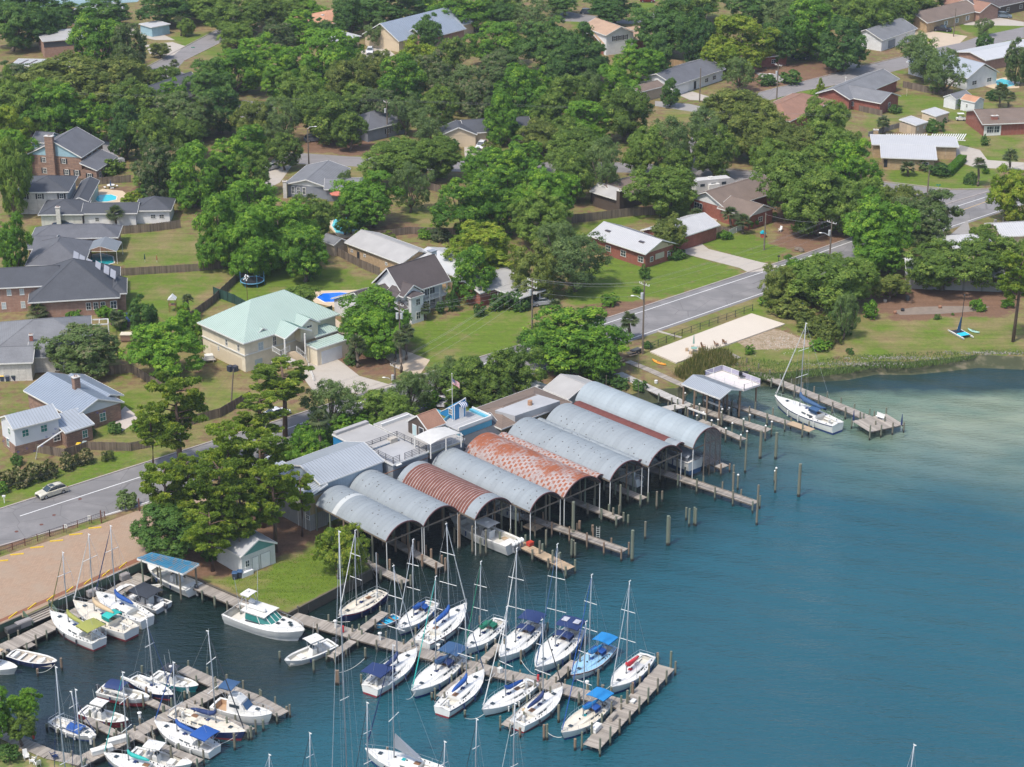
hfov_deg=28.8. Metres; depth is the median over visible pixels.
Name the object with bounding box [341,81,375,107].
tree
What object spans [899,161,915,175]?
palm tree
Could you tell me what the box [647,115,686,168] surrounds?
tree
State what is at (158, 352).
tree
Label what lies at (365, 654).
mooring piling
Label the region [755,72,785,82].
driveway
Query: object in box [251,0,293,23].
tree
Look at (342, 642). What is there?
sailboat
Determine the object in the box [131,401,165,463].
pine tree
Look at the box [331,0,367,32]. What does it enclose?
tree
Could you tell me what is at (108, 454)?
shrub
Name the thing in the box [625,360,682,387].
footpath
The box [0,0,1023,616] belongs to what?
ground
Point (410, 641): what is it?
dock
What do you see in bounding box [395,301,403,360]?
utility pole
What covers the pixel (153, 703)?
dock
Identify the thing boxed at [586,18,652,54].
tan house
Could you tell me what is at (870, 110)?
board fence
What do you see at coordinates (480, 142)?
parked car
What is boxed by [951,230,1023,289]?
tree
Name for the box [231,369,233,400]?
utility pole
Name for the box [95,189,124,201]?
swimming pool
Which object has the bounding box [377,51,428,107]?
tree
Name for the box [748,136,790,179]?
tree
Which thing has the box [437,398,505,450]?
terrace building
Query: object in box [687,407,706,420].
boat lift
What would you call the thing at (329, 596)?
bulkhead face
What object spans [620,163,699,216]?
tree
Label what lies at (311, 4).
tree
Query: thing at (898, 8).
tree
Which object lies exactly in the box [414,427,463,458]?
canopy
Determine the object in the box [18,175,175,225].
white house
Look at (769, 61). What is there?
brick bungalow
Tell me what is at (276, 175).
driveway
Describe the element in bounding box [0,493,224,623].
parking lot
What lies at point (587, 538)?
dock
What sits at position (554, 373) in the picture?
shrub
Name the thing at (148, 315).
tree
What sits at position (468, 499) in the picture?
arched boathouse
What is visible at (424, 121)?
tree
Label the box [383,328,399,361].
palm tree
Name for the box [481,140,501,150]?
shrub
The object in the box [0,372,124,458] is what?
house
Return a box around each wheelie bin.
[232,571,237,579]
[237,569,242,577]
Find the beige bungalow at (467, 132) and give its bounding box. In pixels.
[439,116,529,146]
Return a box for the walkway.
[613,372,692,415]
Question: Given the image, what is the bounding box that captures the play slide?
[760,230,765,237]
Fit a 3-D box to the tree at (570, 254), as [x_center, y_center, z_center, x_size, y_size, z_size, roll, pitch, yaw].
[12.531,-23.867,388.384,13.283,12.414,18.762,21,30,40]
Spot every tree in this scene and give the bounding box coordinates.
[0,0,45,51]
[0,0,69,17]
[0,60,35,82]
[0,65,18,123]
[0,77,62,138]
[0,104,34,151]
[0,128,40,169]
[0,134,33,216]
[0,210,33,266]
[0,686,20,744]
[1,710,38,746]
[4,687,42,718]
[14,49,113,109]
[19,77,89,133]
[25,7,62,41]
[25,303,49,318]
[33,322,124,379]
[41,1,81,28]
[64,92,113,139]
[65,6,125,62]
[73,0,132,25]
[87,54,143,104]
[106,204,124,224]
[107,76,164,118]
[107,97,140,159]
[109,22,147,69]
[109,309,126,329]
[114,63,159,95]
[118,316,207,381]
[126,106,175,162]
[126,293,159,332]
[129,135,182,197]
[129,501,215,558]
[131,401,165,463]
[133,0,197,22]
[136,370,209,460]
[139,461,194,535]
[145,42,171,57]
[147,66,180,84]
[153,90,195,124]
[157,8,166,20]
[157,77,191,102]
[158,486,199,529]
[166,113,206,151]
[166,139,222,210]
[167,453,204,500]
[169,59,180,67]
[173,302,201,349]
[174,95,223,142]
[175,15,183,35]
[176,17,195,36]
[178,0,214,17]
[180,503,238,571]
[181,56,238,102]
[181,293,193,309]
[185,0,224,19]
[185,454,254,533]
[191,190,248,268]
[195,420,256,494]
[196,0,260,32]
[196,86,241,133]
[200,137,258,195]
[209,476,267,540]
[210,47,265,94]
[214,22,252,48]
[224,206,284,276]
[225,178,278,225]
[228,124,269,161]
[229,99,272,142]
[229,145,271,192]
[231,426,292,527]
[232,390,289,457]
[237,32,283,82]
[243,458,298,552]
[246,195,324,263]
[248,354,314,436]
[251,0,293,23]
[256,18,297,51]
[260,54,301,98]
[263,96,301,138]
[264,131,303,170]
[273,65,327,113]
[275,27,356,91]
[276,219,330,281]
[277,0,318,18]
[280,192,337,242]
[281,9,318,43]
[285,284,322,301]
[286,429,330,459]
[288,470,314,536]
[294,90,358,144]
[296,0,329,15]
[298,379,368,425]
[305,193,316,203]
[308,410,329,441]
[311,522,370,578]
[314,17,344,32]
[324,51,377,106]
[329,169,406,228]
[330,111,368,150]
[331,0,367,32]
[331,187,368,233]
[336,283,412,355]
[337,35,364,57]
[337,169,350,179]
[338,204,349,234]
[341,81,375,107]
[346,346,362,363]
[347,334,366,367]
[349,87,398,115]
[356,0,392,26]
[356,135,431,184]
[357,307,404,359]
[357,388,419,423]
[358,49,398,95]
[363,16,386,45]
[372,0,432,19]
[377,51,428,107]
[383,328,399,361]
[387,90,421,135]
[387,369,437,409]
[388,159,437,212]
[392,330,407,372]
[395,0,450,10]
[397,34,437,77]
[398,324,414,359]
[407,104,448,141]
[411,12,443,49]
[411,48,452,95]
[415,132,462,180]
[416,373,429,390]
[420,83,459,122]
[420,301,430,319]
[425,0,470,15]
[425,355,456,394]
[427,177,506,234]
[434,63,484,113]
[436,35,472,73]
[437,355,498,405]
[440,219,520,269]
[449,243,497,300]
[456,0,498,31]
[459,145,505,184]
[460,79,496,118]
[461,20,523,61]
[471,148,534,198]
[471,363,513,404]
[475,0,523,8]
[478,48,527,88]
[481,90,521,145]
[481,176,527,236]
[484,0,520,29]
[486,344,547,391]
[490,62,549,119]
[503,135,545,170]
[507,188,573,243]
[507,238,561,300]
[509,0,567,30]
[509,15,570,73]
[513,159,581,223]
[515,117,562,154]
[515,304,634,374]
[516,65,552,94]
[516,333,528,350]
[524,319,570,371]
[528,90,572,122]
[533,219,577,263]
[544,0,578,15]
[544,43,584,83]
[545,123,606,167]
[546,73,595,114]
[546,112,576,147]
[549,298,562,310]
[550,230,613,292]
[551,146,595,199]
[552,21,601,71]
[562,99,612,139]
[567,37,611,81]
[569,324,621,379]
[579,69,606,104]
[581,135,623,193]
[582,0,641,23]
[594,63,641,111]
[599,82,654,141]
[610,38,666,84]
[620,124,666,176]
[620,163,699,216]
[620,311,639,338]
[625,0,691,50]
[639,32,672,69]
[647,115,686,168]
[650,213,688,251]
[658,147,693,176]
[660,77,680,106]
[673,3,716,62]
[674,0,726,18]
[676,116,704,163]
[688,207,701,214]
[689,104,721,139]
[691,123,740,175]
[697,88,769,127]
[700,35,737,74]
[702,93,727,123]
[709,13,784,67]
[717,56,755,89]
[721,99,789,161]
[721,206,740,228]
[724,0,775,24]
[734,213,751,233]
[738,92,776,127]
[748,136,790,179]
[749,149,826,217]
[757,121,823,163]
[757,261,797,300]
[760,0,803,24]
[762,14,797,61]
[772,117,796,132]
[774,254,807,291]
[776,0,806,13]
[779,167,862,236]
[783,252,866,315]
[787,0,837,60]
[791,144,834,172]
[796,95,851,129]
[796,117,856,164]
[814,0,848,17]
[816,15,870,71]
[820,177,875,235]
[821,137,884,203]
[826,251,879,301]
[830,292,860,339]
[840,0,895,35]
[841,131,867,154]
[841,184,921,270]
[850,176,893,202]
[852,225,908,275]
[870,274,911,300]
[874,0,919,23]
[875,115,890,133]
[880,184,923,212]
[891,189,964,246]
[894,30,945,80]
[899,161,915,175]
[902,237,979,290]
[913,0,944,9]
[922,47,971,95]
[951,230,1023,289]
[969,223,997,238]
[973,157,987,185]
[974,18,994,34]
[985,163,1023,221]
[992,82,1009,107]
[997,250,1023,341]
[1000,90,1016,107]
[1001,148,1018,172]
[1004,37,1023,85]
[1005,236,1023,280]
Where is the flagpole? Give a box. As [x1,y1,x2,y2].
[447,373,459,420]
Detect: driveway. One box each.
[130,29,173,39]
[145,42,183,55]
[265,162,290,186]
[304,359,393,392]
[335,319,429,373]
[361,48,394,58]
[464,146,489,156]
[655,101,699,111]
[680,91,708,100]
[685,244,776,271]
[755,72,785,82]
[844,63,860,70]
[895,31,966,47]
[951,220,969,234]
[956,145,1023,169]
[964,18,1023,25]
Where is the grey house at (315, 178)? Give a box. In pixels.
[282,160,364,200]
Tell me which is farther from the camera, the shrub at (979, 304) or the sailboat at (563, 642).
the shrub at (979, 304)
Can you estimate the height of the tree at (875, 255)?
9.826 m
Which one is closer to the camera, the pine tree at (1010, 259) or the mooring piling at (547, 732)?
the mooring piling at (547, 732)
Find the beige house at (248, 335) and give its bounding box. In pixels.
[197,289,348,380]
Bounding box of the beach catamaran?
[948,294,973,338]
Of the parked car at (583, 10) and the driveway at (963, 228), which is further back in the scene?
the parked car at (583, 10)
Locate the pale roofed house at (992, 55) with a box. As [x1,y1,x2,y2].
[955,39,1023,68]
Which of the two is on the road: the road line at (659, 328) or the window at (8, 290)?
the road line at (659, 328)
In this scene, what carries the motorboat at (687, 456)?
on the water at (858, 602)
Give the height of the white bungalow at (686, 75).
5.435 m
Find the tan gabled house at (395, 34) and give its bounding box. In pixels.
[362,7,474,51]
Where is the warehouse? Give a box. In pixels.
[255,441,384,530]
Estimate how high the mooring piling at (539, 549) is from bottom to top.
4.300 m
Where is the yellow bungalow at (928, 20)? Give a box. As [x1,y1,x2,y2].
[909,0,974,32]
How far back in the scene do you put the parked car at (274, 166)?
465.43 m
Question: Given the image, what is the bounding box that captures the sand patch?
[738,329,813,349]
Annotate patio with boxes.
[115,406,136,430]
[895,306,989,314]
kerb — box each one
[0,190,989,508]
[0,480,214,545]
[147,29,216,66]
[723,168,988,189]
[759,57,897,92]
[772,84,836,99]
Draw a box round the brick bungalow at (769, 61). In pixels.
[723,46,788,70]
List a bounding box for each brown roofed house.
[689,174,777,229]
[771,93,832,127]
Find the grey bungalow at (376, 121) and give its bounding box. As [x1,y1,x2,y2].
[344,110,406,141]
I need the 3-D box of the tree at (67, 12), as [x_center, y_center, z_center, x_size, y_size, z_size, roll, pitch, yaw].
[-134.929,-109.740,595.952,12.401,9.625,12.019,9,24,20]
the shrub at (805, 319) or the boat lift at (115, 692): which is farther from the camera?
the shrub at (805, 319)
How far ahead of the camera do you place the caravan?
447.35 m
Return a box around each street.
[102,140,116,154]
[145,26,258,76]
[271,152,988,210]
[560,12,653,23]
[689,27,1023,172]
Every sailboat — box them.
[48,691,95,741]
[50,552,106,651]
[54,665,73,766]
[72,689,90,766]
[73,534,138,641]
[95,525,153,629]
[104,671,169,766]
[128,618,172,700]
[154,662,220,759]
[167,629,245,740]
[302,732,316,766]
[332,530,359,766]
[338,529,387,622]
[356,701,377,766]
[360,565,416,697]
[365,644,442,766]
[397,539,438,635]
[411,576,467,698]
[414,523,466,649]
[434,603,483,718]
[438,741,449,766]
[467,560,507,655]
[467,718,483,766]
[482,605,538,716]
[499,547,546,664]
[502,702,522,766]
[510,619,562,733]
[534,543,585,674]
[561,621,613,739]
[571,573,617,681]
[611,580,655,693]
[775,323,843,434]
[907,744,916,766]
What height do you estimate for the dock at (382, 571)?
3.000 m
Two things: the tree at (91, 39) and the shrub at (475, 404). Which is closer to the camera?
the shrub at (475, 404)
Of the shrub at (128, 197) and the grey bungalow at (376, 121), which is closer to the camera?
the shrub at (128, 197)
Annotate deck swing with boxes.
[739,371,748,376]
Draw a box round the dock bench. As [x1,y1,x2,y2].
[876,412,884,419]
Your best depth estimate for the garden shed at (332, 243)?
409.19 m
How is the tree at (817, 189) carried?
on the ground at (888, 330)
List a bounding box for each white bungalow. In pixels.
[640,57,725,93]
[859,18,917,50]
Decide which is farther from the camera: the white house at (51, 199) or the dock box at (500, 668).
the white house at (51, 199)
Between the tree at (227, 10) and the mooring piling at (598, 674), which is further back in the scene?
the tree at (227, 10)
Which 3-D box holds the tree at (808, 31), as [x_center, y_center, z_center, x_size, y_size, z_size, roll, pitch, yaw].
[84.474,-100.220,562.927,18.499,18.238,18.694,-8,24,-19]
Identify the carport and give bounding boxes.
[13,58,69,66]
[635,80,663,99]
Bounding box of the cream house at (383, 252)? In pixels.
[344,229,427,270]
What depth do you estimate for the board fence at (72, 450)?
320.60 m
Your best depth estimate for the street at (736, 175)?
464.82 m
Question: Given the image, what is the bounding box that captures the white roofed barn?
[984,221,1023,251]
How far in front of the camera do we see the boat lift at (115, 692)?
252.49 m
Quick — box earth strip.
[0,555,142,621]
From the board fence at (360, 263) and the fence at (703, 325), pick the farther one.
the board fence at (360, 263)
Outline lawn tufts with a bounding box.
[219,544,369,607]
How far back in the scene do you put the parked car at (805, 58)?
565.35 m
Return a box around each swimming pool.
[90,253,114,264]
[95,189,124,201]
[313,290,355,306]
[328,219,359,238]
[986,77,1019,88]
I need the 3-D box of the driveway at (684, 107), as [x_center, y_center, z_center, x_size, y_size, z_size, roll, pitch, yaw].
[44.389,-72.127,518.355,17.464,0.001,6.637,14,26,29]
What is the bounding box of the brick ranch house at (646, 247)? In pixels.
[588,212,719,266]
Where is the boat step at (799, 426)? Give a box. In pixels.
[787,421,814,431]
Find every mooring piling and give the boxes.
[60,658,62,670]
[233,733,235,750]
[249,726,252,740]
[262,719,264,731]
[312,659,314,672]
[335,670,336,685]
[337,670,339,685]
[364,647,366,659]
[453,527,455,545]
[458,514,460,549]
[471,525,473,554]
[479,537,481,556]
[485,530,486,554]
[538,540,540,561]
[543,724,544,740]
[545,529,546,547]
[546,723,547,740]
[551,550,553,570]
[557,704,559,722]
[570,539,572,557]
[571,501,574,539]
[574,542,575,557]
[574,738,576,750]
[578,520,580,531]
[597,669,599,686]
[619,484,621,514]
[626,690,628,703]
[630,530,633,561]
[631,682,633,693]
[644,521,646,538]
[655,491,657,508]
[666,515,669,545]
[668,517,670,545]
[669,651,671,667]
[688,508,690,525]
[693,507,695,524]
[694,508,696,525]
[731,472,734,499]
[737,474,738,489]
[744,439,747,472]
[755,484,759,524]
[758,430,762,458]
[774,432,777,459]
[774,467,776,492]
[797,463,801,496]
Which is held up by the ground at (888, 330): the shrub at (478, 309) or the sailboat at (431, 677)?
the shrub at (478, 309)
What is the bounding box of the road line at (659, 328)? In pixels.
[105,204,1018,514]
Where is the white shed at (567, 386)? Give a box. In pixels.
[543,374,590,403]
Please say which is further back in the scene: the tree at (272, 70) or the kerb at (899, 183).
the tree at (272, 70)
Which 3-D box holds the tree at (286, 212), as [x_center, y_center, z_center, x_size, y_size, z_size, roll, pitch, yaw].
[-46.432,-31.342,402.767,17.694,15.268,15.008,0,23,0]
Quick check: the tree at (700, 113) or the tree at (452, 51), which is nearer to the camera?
the tree at (700, 113)
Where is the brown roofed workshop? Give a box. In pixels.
[466,386,572,432]
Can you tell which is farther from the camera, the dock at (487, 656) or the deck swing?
the deck swing
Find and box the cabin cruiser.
[210,679,273,724]
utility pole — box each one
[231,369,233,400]
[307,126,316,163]
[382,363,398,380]
[383,100,387,137]
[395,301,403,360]
[527,278,536,334]
[631,281,648,353]
[699,68,700,101]
[763,213,765,249]
[768,63,780,99]
[819,220,836,255]
[927,170,929,192]
[953,9,955,36]
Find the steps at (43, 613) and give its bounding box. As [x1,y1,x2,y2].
[23,600,58,625]
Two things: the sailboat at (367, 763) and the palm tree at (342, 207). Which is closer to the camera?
the sailboat at (367, 763)
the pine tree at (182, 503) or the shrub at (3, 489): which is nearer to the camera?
the pine tree at (182, 503)
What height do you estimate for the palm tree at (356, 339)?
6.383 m
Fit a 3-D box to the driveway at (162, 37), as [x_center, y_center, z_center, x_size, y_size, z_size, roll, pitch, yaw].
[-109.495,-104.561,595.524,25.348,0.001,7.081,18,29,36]
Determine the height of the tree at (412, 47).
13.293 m
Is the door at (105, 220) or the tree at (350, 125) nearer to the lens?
the door at (105, 220)
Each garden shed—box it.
[322,233,347,256]
[899,116,927,134]
[921,107,949,124]
[943,90,970,108]
[960,94,984,109]
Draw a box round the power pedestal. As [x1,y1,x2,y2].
[88,735,92,744]
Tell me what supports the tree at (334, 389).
on the ground at (888, 330)
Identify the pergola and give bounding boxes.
[92,318,109,333]
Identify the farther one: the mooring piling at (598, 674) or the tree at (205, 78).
the tree at (205, 78)
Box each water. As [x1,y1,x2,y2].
[0,368,1023,766]
[4,0,138,6]
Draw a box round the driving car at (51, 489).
[35,481,68,498]
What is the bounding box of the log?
[657,330,681,337]
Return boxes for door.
[102,216,109,223]
[252,556,258,570]
[261,551,269,567]
[321,345,341,363]
[412,424,415,435]
[459,407,463,417]
[678,83,687,93]
[888,38,895,47]
[907,125,910,133]
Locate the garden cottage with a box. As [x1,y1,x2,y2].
[216,526,277,577]
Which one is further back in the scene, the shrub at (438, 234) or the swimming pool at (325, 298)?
the shrub at (438, 234)
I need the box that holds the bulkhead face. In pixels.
[0,391,630,638]
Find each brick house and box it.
[0,251,126,317]
[28,127,117,178]
[815,69,900,113]
[870,128,965,170]
[941,0,1023,20]
[963,107,1023,135]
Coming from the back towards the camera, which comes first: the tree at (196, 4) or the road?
the tree at (196, 4)
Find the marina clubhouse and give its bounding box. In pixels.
[373,408,464,463]
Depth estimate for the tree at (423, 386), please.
330.94 m
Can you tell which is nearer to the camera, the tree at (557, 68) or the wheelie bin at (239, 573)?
the wheelie bin at (239, 573)
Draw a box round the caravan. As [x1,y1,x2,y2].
[692,175,734,192]
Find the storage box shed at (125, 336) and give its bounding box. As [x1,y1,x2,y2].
[120,332,133,340]
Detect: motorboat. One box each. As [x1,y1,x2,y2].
[0,648,17,674]
[6,648,56,668]
[77,687,127,726]
[95,678,149,705]
[116,582,171,614]
[124,726,192,766]
[147,564,202,596]
[149,655,198,691]
[284,622,338,665]
[449,511,523,555]
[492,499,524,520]
[614,468,643,486]
[655,444,702,474]
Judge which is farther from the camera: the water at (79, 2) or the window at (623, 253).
the water at (79, 2)
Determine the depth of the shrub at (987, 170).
462.10 m
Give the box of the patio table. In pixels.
[685,346,701,353]
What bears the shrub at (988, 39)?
on the ground at (888, 330)
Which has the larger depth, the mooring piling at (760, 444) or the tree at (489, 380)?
the tree at (489, 380)
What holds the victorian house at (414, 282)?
on the ground at (888, 330)
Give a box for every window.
[1,302,6,308]
[6,289,11,295]
[21,301,25,307]
[21,428,29,437]
[40,424,47,432]
[53,434,60,441]
[54,360,63,370]
[59,193,63,198]
[82,429,87,438]
[86,302,91,309]
[93,302,97,309]
[99,412,105,421]
[110,301,116,308]
[245,559,249,567]
[255,358,262,364]
[258,341,263,350]
[272,336,276,345]
[291,186,294,193]
[302,187,305,194]
[416,311,420,319]
[620,250,625,256]
[638,255,643,262]
[694,201,702,208]
[986,126,994,132]
[993,126,999,132]
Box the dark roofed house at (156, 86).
[135,71,201,113]
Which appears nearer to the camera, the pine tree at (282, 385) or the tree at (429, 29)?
the pine tree at (282, 385)
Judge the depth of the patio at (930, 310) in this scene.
379.92 m
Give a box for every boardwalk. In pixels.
[0,573,152,659]
[0,727,85,766]
[190,583,248,613]
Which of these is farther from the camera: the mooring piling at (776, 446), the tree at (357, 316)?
the tree at (357, 316)
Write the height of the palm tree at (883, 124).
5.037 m
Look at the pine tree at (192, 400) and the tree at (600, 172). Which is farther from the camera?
the tree at (600, 172)
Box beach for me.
[631,355,1023,402]
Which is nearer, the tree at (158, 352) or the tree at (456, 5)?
the tree at (158, 352)
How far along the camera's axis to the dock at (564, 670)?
259.14 m
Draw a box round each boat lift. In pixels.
[101,686,128,709]
[120,676,147,693]
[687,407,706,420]
[703,399,722,408]
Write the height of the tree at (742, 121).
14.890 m
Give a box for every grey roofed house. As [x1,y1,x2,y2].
[0,315,91,381]
[25,223,122,265]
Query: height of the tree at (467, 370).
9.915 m
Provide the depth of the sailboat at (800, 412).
333.91 m
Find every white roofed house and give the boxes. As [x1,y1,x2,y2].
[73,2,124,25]
[139,20,170,36]
[316,30,361,46]
[416,247,545,306]
[902,234,1005,291]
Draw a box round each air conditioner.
[227,364,232,371]
[232,365,238,371]
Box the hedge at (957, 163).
[945,154,966,175]
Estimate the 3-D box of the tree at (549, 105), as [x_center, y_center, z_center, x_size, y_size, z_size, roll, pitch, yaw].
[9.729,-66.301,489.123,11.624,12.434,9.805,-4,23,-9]
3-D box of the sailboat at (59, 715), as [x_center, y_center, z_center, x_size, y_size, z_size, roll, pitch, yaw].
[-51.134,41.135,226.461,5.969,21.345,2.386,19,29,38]
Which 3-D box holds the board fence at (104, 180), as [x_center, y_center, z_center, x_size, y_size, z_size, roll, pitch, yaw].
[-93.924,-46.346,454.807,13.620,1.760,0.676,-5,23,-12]
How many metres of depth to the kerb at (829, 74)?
549.33 m
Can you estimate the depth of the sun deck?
338.38 m
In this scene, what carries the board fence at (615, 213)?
on the ground at (888, 330)
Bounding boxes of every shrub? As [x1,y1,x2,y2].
[0,465,32,489]
[0,481,9,494]
[0,743,20,762]
[9,453,23,465]
[22,462,49,483]
[38,458,58,480]
[59,451,80,471]
[65,309,83,316]
[75,447,94,464]
[94,305,113,317]
[101,450,113,460]
[102,159,120,176]
[107,421,122,433]
[109,310,127,330]
[113,159,125,171]
[115,489,136,509]
[120,190,143,201]
[129,424,141,432]
[131,174,180,188]
[134,179,163,197]
[175,303,189,316]
[197,546,216,561]
[279,439,294,461]
[290,419,326,441]
[322,426,335,445]
[328,412,360,431]
[339,318,350,332]
[343,355,355,366]
[354,408,385,425]
[382,230,396,238]
[383,136,400,146]
[417,228,431,239]
[418,390,441,410]
[429,227,453,242]
[435,300,445,314]
[443,397,480,410]
[444,285,460,312]
[473,301,486,316]
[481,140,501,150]
[488,292,506,311]
[500,289,530,311]
[549,358,576,374]
[592,371,613,386]
[600,292,619,306]
[610,374,629,390]
[632,286,643,293]
[632,379,647,391]
[638,264,650,280]
[641,341,654,348]
[667,252,678,260]
[672,248,686,260]
[717,230,733,239]
[744,344,755,354]
[755,73,779,86]
[757,294,778,305]
[763,293,799,318]
[766,292,788,307]
[779,69,802,84]
[784,299,813,318]
[792,292,814,303]
[794,308,823,331]
[804,315,837,338]
[808,337,832,352]
[815,78,824,93]
[817,324,841,348]
[824,311,852,335]
[845,347,853,354]
[862,299,878,319]
[884,283,911,296]
[887,104,902,113]
[908,37,931,48]
[917,160,929,171]
[925,118,944,133]
[927,162,950,176]
[933,314,941,319]
[963,171,977,185]
[969,298,986,311]
[975,33,994,46]
[980,134,990,145]
[981,165,989,173]
[985,89,1000,100]
[1000,299,1014,307]
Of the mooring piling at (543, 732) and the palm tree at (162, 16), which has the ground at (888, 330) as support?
the palm tree at (162, 16)
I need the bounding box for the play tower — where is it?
[168,293,176,311]
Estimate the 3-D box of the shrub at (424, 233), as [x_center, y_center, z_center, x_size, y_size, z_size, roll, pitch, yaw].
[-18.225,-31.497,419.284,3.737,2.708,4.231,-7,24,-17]
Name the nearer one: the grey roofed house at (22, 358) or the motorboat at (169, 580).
the motorboat at (169, 580)
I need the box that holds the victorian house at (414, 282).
[331,249,450,323]
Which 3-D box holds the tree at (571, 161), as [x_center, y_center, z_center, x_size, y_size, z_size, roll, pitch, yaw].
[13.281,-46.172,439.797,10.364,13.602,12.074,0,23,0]
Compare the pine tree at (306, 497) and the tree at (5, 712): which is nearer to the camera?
the tree at (5, 712)
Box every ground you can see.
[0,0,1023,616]
[0,739,74,766]
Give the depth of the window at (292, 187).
445.67 m
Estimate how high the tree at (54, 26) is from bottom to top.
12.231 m
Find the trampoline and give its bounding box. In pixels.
[240,268,264,284]
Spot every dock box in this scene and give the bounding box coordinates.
[4,623,20,633]
[14,617,32,628]
[86,587,98,597]
[90,743,112,755]
[106,734,125,744]
[119,571,129,581]
[497,666,502,673]
[526,540,533,546]
[590,722,601,733]
[609,712,616,720]
[630,347,641,355]
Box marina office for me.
[332,420,431,479]
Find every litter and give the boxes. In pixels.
[749,331,812,354]
[777,361,908,366]
[844,355,952,360]
[926,350,1022,354]
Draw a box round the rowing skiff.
[376,611,400,628]
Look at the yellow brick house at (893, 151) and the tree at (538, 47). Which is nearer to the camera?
the yellow brick house at (893, 151)
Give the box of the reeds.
[671,345,738,380]
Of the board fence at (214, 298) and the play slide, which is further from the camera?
the play slide
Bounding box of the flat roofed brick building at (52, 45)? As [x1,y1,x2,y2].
[38,28,101,57]
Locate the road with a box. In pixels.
[0,192,1023,544]
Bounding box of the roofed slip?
[682,374,741,424]
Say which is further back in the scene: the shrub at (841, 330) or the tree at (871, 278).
the tree at (871, 278)
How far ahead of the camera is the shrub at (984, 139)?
483.83 m
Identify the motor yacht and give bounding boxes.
[221,567,304,640]
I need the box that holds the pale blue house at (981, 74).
[906,50,999,89]
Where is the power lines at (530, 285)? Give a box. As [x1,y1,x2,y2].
[0,93,1020,503]
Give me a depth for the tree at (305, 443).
309.03 m
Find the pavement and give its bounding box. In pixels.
[650,313,784,363]
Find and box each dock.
[7,630,37,650]
[70,676,228,766]
[80,709,122,736]
[125,725,204,766]
[142,692,172,711]
[175,660,290,723]
[186,700,256,740]
[286,605,629,709]
[325,639,358,664]
[351,605,390,634]
[359,557,411,591]
[382,532,446,576]
[403,622,427,646]
[434,664,477,701]
[476,638,504,663]
[499,529,575,578]
[499,683,550,734]
[518,510,629,561]
[521,515,547,538]
[546,653,580,682]
[557,492,624,527]
[581,654,676,756]
[603,477,648,507]
[640,462,760,512]
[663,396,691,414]
[676,392,772,440]
[695,391,809,437]
[696,411,747,448]
[701,452,730,475]
[735,356,885,432]
[851,407,904,440]
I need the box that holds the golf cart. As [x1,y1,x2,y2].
[956,113,965,120]
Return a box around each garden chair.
[22,748,29,759]
[29,755,37,764]
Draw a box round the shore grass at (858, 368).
[725,349,1023,379]
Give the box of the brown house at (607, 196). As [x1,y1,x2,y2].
[589,176,649,210]
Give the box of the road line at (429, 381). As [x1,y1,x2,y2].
[21,197,984,515]
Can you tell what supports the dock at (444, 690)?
in the water at (858, 602)
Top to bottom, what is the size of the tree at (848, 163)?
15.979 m
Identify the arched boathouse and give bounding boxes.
[315,485,422,570]
[349,469,458,554]
[397,461,511,554]
[432,447,560,539]
[464,432,600,522]
[508,417,642,505]
[546,403,681,490]
[575,381,721,478]
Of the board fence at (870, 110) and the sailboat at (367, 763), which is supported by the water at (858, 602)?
the sailboat at (367, 763)
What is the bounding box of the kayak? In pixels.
[652,359,665,364]
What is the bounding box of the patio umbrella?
[330,191,340,195]
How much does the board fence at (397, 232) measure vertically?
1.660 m
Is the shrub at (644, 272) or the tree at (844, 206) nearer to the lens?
the shrub at (644, 272)
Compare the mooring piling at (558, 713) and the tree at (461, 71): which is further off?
the tree at (461, 71)
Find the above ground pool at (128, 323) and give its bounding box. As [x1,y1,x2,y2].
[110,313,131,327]
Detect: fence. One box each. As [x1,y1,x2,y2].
[0,511,104,552]
[35,440,150,456]
[55,364,168,391]
[75,175,130,185]
[121,220,180,233]
[121,255,266,275]
[181,391,249,423]
[190,272,245,313]
[213,287,244,304]
[337,247,379,274]
[373,227,485,235]
[407,183,439,191]
[572,207,668,222]
[650,304,752,348]
[669,59,684,65]
[716,226,729,233]
[729,225,741,233]
[859,105,882,114]
[868,123,899,136]
[903,81,952,94]
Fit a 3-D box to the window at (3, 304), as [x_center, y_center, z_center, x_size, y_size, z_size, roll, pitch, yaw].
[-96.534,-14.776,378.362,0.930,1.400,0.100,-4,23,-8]
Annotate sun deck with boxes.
[705,365,760,412]
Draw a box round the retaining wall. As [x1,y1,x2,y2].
[0,562,144,631]
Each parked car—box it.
[52,220,72,223]
[116,157,124,162]
[265,162,280,170]
[265,406,290,419]
[304,134,319,141]
[366,46,373,53]
[436,394,448,406]
[475,139,486,149]
[530,296,553,306]
[580,8,592,14]
[640,0,654,2]
[790,52,809,59]
[934,25,951,31]
[998,11,1011,17]
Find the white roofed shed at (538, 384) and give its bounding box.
[511,379,545,393]
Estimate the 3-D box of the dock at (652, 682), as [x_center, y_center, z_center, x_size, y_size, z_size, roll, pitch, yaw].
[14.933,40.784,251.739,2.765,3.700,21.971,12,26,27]
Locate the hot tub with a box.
[202,353,215,361]
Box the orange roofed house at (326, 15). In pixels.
[294,9,372,30]
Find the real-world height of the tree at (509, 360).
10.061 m
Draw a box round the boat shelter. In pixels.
[137,552,199,601]
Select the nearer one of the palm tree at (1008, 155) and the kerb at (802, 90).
the palm tree at (1008, 155)
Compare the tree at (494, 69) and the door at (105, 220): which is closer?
the door at (105, 220)
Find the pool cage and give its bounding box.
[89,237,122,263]

